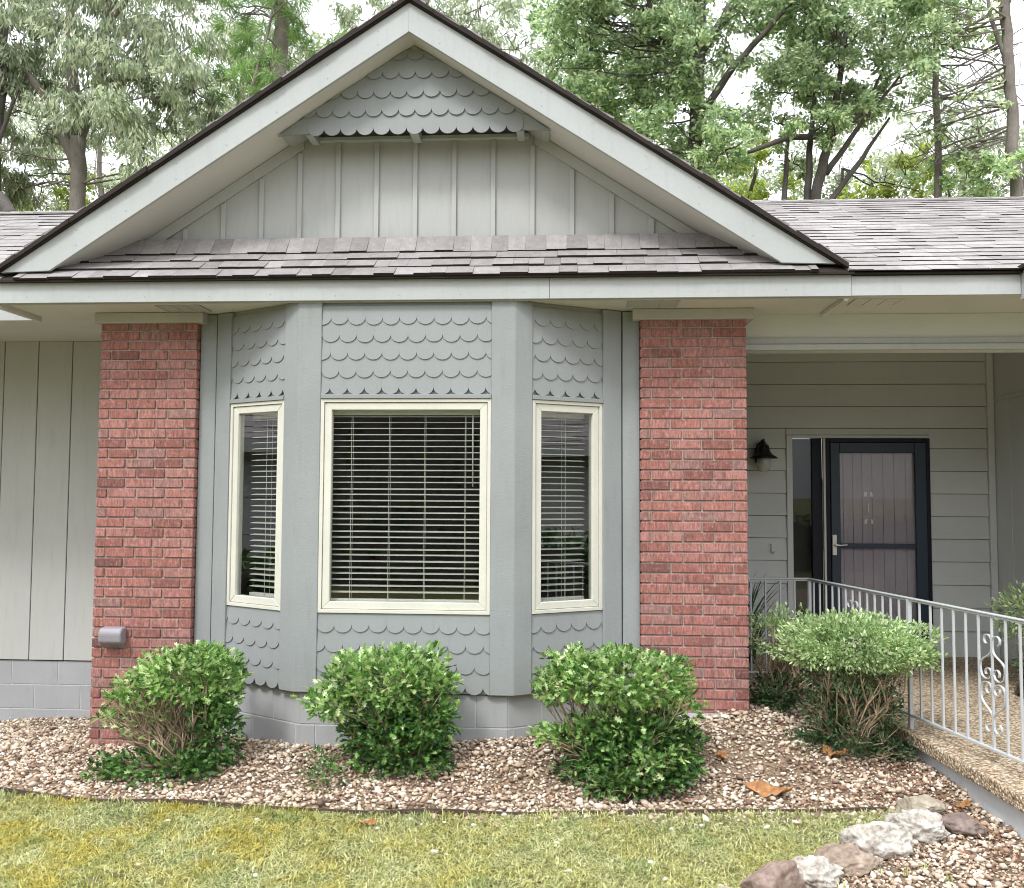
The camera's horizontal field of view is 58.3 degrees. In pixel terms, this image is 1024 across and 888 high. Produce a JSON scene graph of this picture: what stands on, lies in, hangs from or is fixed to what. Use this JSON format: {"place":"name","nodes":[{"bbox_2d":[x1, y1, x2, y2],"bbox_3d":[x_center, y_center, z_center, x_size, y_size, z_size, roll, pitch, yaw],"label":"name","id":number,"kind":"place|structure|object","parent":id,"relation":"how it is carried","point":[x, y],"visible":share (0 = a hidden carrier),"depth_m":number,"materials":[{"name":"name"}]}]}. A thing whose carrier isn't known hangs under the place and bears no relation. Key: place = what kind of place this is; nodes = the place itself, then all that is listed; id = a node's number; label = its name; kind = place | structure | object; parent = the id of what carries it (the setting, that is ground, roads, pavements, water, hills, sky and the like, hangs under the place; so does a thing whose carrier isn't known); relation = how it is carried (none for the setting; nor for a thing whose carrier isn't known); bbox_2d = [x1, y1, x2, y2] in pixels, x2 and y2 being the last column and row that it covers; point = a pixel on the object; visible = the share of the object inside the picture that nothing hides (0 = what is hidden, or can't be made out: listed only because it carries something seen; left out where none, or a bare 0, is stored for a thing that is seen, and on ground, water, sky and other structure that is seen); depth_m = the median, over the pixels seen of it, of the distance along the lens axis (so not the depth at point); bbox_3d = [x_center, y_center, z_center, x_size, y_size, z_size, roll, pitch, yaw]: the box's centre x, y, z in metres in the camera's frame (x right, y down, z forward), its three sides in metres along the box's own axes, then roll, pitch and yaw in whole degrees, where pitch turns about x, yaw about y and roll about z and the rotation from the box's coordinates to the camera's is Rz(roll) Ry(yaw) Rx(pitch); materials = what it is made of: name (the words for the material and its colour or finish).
{"place":"outdoors","nodes":[
{"label":"outdoors","id":0,"kind":"place"},
{"bbox_2d":[0,691,1023,887],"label":"gravel","id":1,"kind":"structure","parent":0,"point":[18,738],"depth_m":5.18,"materials":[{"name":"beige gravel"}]},
{"bbox_2d":[78,639,254,790],"bbox_3d":[-2.049,1.604,5.512,0.944,0.843,0.809,0,-3,4],"label":"holly shrub","id":2,"kind":"object","parent":1,"relation":"on","point":[208,711],"visible":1,"depth_m":5.40,"materials":[{"name":"green plant"}]},
{"bbox_2d":[295,759,349,793],"bbox_3d":[-1.041,1.865,5.143,0.254,0.201,0.262,-2,-4,31],"label":"seedling","id":3,"kind":"object","parent":1,"relation":"on","point":[323,776],"visible":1,"depth_m":5.13,"materials":[{"name":"green plant"}]},
{"bbox_2d":[301,744,350,778],"bbox_3d":[-1.074,1.843,5.318,0.265,0.197,0.242,0,-3,4],"label":"seedling","id":4,"kind":"object","parent":1,"relation":"on","point":[326,758],"visible":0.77,"depth_m":5.31,"materials":[{"name":"green plant"}]},
{"bbox_2d":[289,640,463,782],"bbox_3d":[-0.803,1.572,5.442,1.051,0.824,0.701,0,-3,4],"label":"holly shrub","id":5,"kind":"object","parent":1,"relation":"on","point":[393,731],"visible":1,"depth_m":5.30,"materials":[{"name":"green plant"}]},
{"bbox_2d":[526,641,712,802],"bbox_3d":[0.610,1.574,5.253,1.074,0.862,0.744,0,-3,4],"label":"holly shrub","id":6,"kind":"object","parent":1,"relation":"on","point":[629,753],"visible":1,"depth_m":5.12,"materials":[{"name":"green plant"}]},
{"bbox_2d":[716,750,726,758],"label":"dead leaf","id":7,"kind":"object","parent":1,"relation":"on","point":[721,754],"visible":1,"depth_m":5.38,"materials":[{"name":"brown plant"}]},
{"bbox_2d":[745,781,792,797],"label":"dead leaf","id":8,"kind":"object","parent":1,"relation":"on","point":[764,789],"visible":1,"depth_m":5.06,"materials":[{"name":"brown plant"}]},
{"bbox_2d":[747,573,800,663],"bbox_3d":[1.975,1.506,7.951,1.029,0.774,0.852,-2,-4,31],"label":"strap leaf plant","id":9,"kind":"object","parent":1,"relation":"on","point":[759,636],"visible":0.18,"depth_m":7.92,"materials":[{"name":"green plant"}]},
{"bbox_2d":[747,601,822,714],"bbox_3d":[1.864,1.461,6.302,0.640,0.760,0.669,0,-3,4],"label":"clipped shrub","id":10,"kind":"object","parent":1,"relation":"on","point":[780,688],"visible":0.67,"depth_m":6.25,"materials":[{"name":"green plant"}]},
{"bbox_2d":[823,744,845,756],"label":"dead leaf","id":11,"kind":"object","parent":1,"relation":"on","point":[829,750],"visible":1,"depth_m":5.42,"materials":[{"name":"brown plant"}]},
{"bbox_2d":[812,842,883,877],"bbox_3d":[1.500,1.888,4.156,0.359,0.139,0.237,-4,-3,-17],"label":"stone","id":12,"kind":"object","parent":1,"relation":"on","point":[851,859],"visible":0.71,"depth_m":4.09,"materials":[{"name":"beige stone"}]},
{"bbox_2d":[764,607,948,766],"bbox_3d":[2.107,1.485,5.625,0.906,0.960,0.944,2,-4,-34],"label":"clipped shrub","id":13,"kind":"object","parent":1,"relation":"on","point":[851,713],"visible":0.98,"depth_m":5.49,"materials":[{"name":"green plant"}]},
{"bbox_2d":[884,808,950,845],"bbox_3d":[1.976,1.882,4.484,0.305,0.205,0.230,2,-2,34],"label":"stone","id":14,"kind":"object","parent":1,"relation":"on","point":[925,826],"visible":0.76,"depth_m":4.42,"materials":[{"name":"white stone"}]},
{"bbox_2d":[895,794,946,813],"bbox_3d":[2.136,1.905,4.782,0.248,0.167,0.180,5,0,14],"label":"stone","id":15,"kind":"object","parent":1,"relation":"on","point":[928,802],"visible":0.62,"depth_m":4.73,"materials":[{"name":"beige stone"}]},
{"bbox_2d":[955,799,969,807],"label":"dead leaf","id":16,"kind":"object","parent":1,"relation":"on","point":[965,803],"visible":1,"depth_m":4.86,"materials":[{"name":"orange plant"}]},
{"bbox_2d":[942,812,989,836],"bbox_3d":[2.221,1.903,4.578,0.305,0.133,0.213,3,0,29],"label":"stone","id":17,"kind":"object","parent":1,"relation":"on","point":[962,823],"visible":0.66,"depth_m":4.50,"materials":[{"name":"brown stone"}]},
{"bbox_2d":[0,571,1023,887],"bbox_3d":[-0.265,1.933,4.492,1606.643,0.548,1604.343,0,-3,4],"label":"ground","id":18,"kind":"structure","parent":0,"point":[132,825],"depth_m":4.33,"materials":[{"name":"green plant"}]},
{"bbox_2d":[0,0,59,211],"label":"willow oak","id":19,"kind":"object","parent":18,"relation":"on","point":[6,205],"visible":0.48,"depth_m":18.25,"materials":[{"name":"green plant"}]},
{"bbox_2d":[18,169,103,211],"bbox_3d":[-9.289,-1.651,20.518,5.131,9.259,2.905,-2,-4,32],"label":"understory tree","id":20,"kind":"object","parent":18,"relation":"on","point":[57,192],"visible":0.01,"depth_m":19.64,"materials":[{"name":"green plant"}]},
{"bbox_2d":[13,69,183,210],"bbox_3d":[-14.329,-4.546,30.803,7.150,16.129,5.959,2,-4,-32],"label":"background tree","id":21,"kind":"object","parent":18,"relation":"on","point":[55,206],"visible":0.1,"depth_m":31.02,"materials":[{"name":"green plant"}]},
{"bbox_2d":[0,0,239,211],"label":"willow oak","id":22,"kind":"object","parent":18,"relation":"on","point":[70,132],"visible":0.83,"depth_m":18.32,"materials":[{"name":"green plant"}]},
{"bbox_2d":[163,44,301,154],"bbox_3d":[-10.067,-5.322,32.504,7.110,17.924,5.828,0,-3,4],"label":"background tree","id":23,"kind":"object","parent":18,"relation":"on","point":[202,93],"visible":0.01,"depth_m":31.83,"materials":[{"name":"green plant"}]},
{"bbox_2d":[175,0,344,117],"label":"slim tree","id":24,"kind":"object","parent":18,"relation":"on","point":[233,104],"visible":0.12,"depth_m":21.68,"materials":[{"name":"green plant"}]},
{"bbox_2d":[186,0,347,109],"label":"pine tree","id":25,"kind":"object","parent":18,"relation":"on","point":[276,58],"visible":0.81,"depth_m":18.86,"materials":[{"name":"green plant"}]},
{"bbox_2d":[256,30,328,63],"bbox_3d":[-5.147,-5.199,31.401,7.312,17.611,5.511,0,-3,4],"label":"background tree","id":26,"kind":"object","parent":18,"relation":"on","point":[316,34],"visible":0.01,"depth_m":30.74,"materials":[{"name":"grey plant"}]},
{"bbox_2d":[358,819,375,824],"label":"dead leaf","id":27,"kind":"object","parent":18,"relation":"on","point":[370,821],"visible":1,"depth_m":4.65,"materials":[{"name":"orange plant"}]},
{"bbox_2d":[314,0,564,76],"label":"willow oak","id":28,"kind":"object","parent":18,"relation":"on","point":[507,8],"visible":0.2,"depth_m":22.86,"materials":[{"name":"green plant"}]},
{"bbox_2d":[0,787,886,817],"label":"garden edging","id":29,"kind":"object","parent":18,"relation":"on","point":[320,810],"visible":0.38,"depth_m":4.80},
{"bbox_2d":[0,0,1023,746],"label":"house","id":30,"kind":"structure","parent":18,"relation":"on","point":[406,204],"depth_m":6.17,"materials":[{"name":"brick"}]},
{"bbox_2d":[98,626,125,646],"bbox_3d":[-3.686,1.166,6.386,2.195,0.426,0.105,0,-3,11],"label":"outlet box","id":31,"kind":"object","parent":30,"relation":"attached to","point":[111,636],"visible":1,"depth_m":6.14,"materials":[{"name":"grey plastic"}]},
{"bbox_2d":[226,400,283,610],"bbox_3d":[-1.679,0.399,6.083,0.524,1.356,0.070,-2,-4,34],"label":"window","id":32,"kind":"structure","parent":30,"relation":"in","point":[238,411],"depth_m":6.16,"materials":[{"name":"beige wood"}]},
{"bbox_2d":[249,412,277,597],"bbox_3d":[-1.614,0.404,6.168,0.371,1.240,0.054,-2,-4,34],"label":"window blind","id":33,"kind":"object","parent":30,"relation":"attached to","point":[269,416],"depth_m":6.19,"materials":[{"name":"white plastic"}]},
{"bbox_2d":[318,399,490,614],"bbox_3d":[-0.678,0.391,5.828,1.092,1.356,0.070,0,-3,4],"label":"window","id":34,"kind":"structure","parent":30,"relation":"in","point":[325,604],"depth_m":5.80,"materials":[{"name":"beige wood"}]},
{"bbox_2d":[331,410,479,601],"bbox_3d":[-0.674,0.393,5.884,0.970,1.240,0.068,0,-3,4],"label":"window blind","id":35,"kind":"object","parent":30,"relation":"attached to","point":[424,413],"depth_m":5.88,"materials":[{"name":"white plastic"}]},
{"bbox_2d":[541,412,584,600],"bbox_3d":[0.300,0.407,6.050,0.386,1.240,0.054,2,-4,-26],"label":"window blind","id":36,"kind":"object","parent":30,"relation":"attached to","point":[562,416],"depth_m":6.05,"materials":[{"name":"white plastic"}]},
{"bbox_2d":[532,400,602,613],"bbox_3d":[0.347,0.403,5.953,0.524,1.356,0.070,2,-4,-26],"label":"window","id":37,"kind":"structure","parent":30,"relation":"in","point":[595,410],"depth_m":5.99,"materials":[{"name":"beige wood"}]},
{"bbox_2d":[750,439,777,471],"bbox_3d":[2.290,0.105,8.353,0.250,0.310,0.268,0,-3,4],"label":"wall lantern","id":38,"kind":"object","parent":30,"relation":"attached to","point":[763,456],"depth_m":8.29,"materials":[{"name":"black metal"}]},
{"bbox_2d":[840,453,916,632],"bbox_3d":[3.349,0.954,8.407,0.856,1.928,0.055,0,-3,4],"label":"plank door","id":39,"kind":"structure","parent":30,"relation":"in","point":[877,503],"depth_m":8.41,"materials":[{"name":"paint"}]},
{"bbox_2d":[830,443,928,653],"bbox_3d":[3.343,0.944,8.327,0.854,1.918,0.086,0,-3,4],"label":"storm door","id":40,"kind":"structure","parent":30,"relation":"in","point":[919,449],"depth_m":8.35,"materials":[{"name":"metal"}]},
{"bbox_2d":[537,40,719,157],"bbox_3d":[3.505,-5.071,30.999,7.095,17.389,5.470,0,-3,4],"label":"background tree","id":41,"kind":"object","parent":18,"relation":"on","point":[616,59],"visible":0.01,"depth_m":30.82,"materials":[{"name":"green plant"}]},
{"bbox_2d":[523,0,860,181],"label":"oak tree","id":42,"kind":"object","parent":18,"relation":"on","point":[672,28],"visible":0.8,"depth_m":17.40,"materials":[{"name":"green plant"}]},
{"bbox_2d":[686,137,803,199],"bbox_3d":[7.303,-3.470,31.499,6.864,14.288,5.654,0,-3,4],"label":"background tree","id":43,"kind":"object","parent":18,"relation":"on","point":[769,181],"visible":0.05,"depth_m":30.58,"materials":[{"name":"green plant"}]},
{"bbox_2d":[740,860,806,887],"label":"stone","id":44,"kind":"object","parent":18,"relation":"on","point":[780,874],"visible":1,"depth_m":3.79,"materials":[{"name":"brown stone"}]},
{"bbox_2d":[791,855,843,887],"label":"stone","id":45,"kind":"object","parent":18,"relation":"on","point":[818,871],"visible":0.81,"depth_m":3.94,"materials":[{"name":"white stone"}]},
{"bbox_2d":[718,132,952,200],"bbox_3d":[6.895,-1.786,19.892,5.037,9.624,2.833,0,-3,4],"label":"understory tree","id":46,"kind":"object","parent":18,"relation":"on","point":[886,190],"visible":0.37,"depth_m":19.70,"materials":[{"name":"green plant"}]},
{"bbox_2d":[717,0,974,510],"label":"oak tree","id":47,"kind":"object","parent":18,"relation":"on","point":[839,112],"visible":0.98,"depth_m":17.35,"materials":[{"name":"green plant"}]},
{"bbox_2d":[774,76,974,199],"bbox_3d":[12.199,-4.327,30.328,7.009,15.907,5.543,0,-3,4],"label":"background tree","id":48,"kind":"object","parent":18,"relation":"on","point":[883,161],"visible":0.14,"depth_m":29.72,"materials":[{"name":"green plant"}]},
{"bbox_2d":[839,821,913,858],"bbox_3d":[1.717,1.874,4.317,0.340,0.195,0.185,-4,1,11],"label":"stone","id":49,"kind":"object","parent":18,"relation":"on","point":[880,839],"visible":0.78,"depth_m":4.27,"materials":[{"name":"white stone"}]},
{"bbox_2d":[862,0,1023,197],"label":"slim tree","id":50,"kind":"object","parent":18,"relation":"on","point":[940,179],"visible":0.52,"depth_m":18.14,"materials":[{"name":"green plant"}]},
{"bbox_2d":[876,0,1023,196],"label":"bare pine","id":51,"kind":"object","parent":18,"relation":"on","point":[986,164],"visible":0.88,"depth_m":17.50,"materials":[{"name":"green plant"}]},
{"bbox_2d":[929,71,1023,196],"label":"background tree","id":52,"kind":"object","parent":18,"relation":"on","point":[969,134],"visible":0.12,"depth_m":28.75,"materials":[{"name":"green plant"}]},
{"bbox_2d":[985,580,1023,685],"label":"shrub","id":53,"kind":"object","parent":18,"relation":"on","point":[1020,601],"visible":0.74,"depth_m":6.91,"materials":[{"name":"green plant"}]},
{"bbox_2d":[0,0,1023,210],"label":"sky","id":54,"kind":"structure","parent":0,"point":[320,22],"materials":[{"name":"white"}]},
{"bbox_2d":[747,654,1023,839],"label":"walkway","id":55,"kind":"structure","parent":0,"point":[992,782],"depth_m":5.61,"materials":[{"name":"beige concrete"}]},
{"bbox_2d":[747,577,1023,763],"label":"iron railing","id":56,"kind":"object","parent":55,"relation":"on","point":[992,676],"visible":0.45,"depth_m":5.31,"materials":[{"name":"white metal"}]}
]}

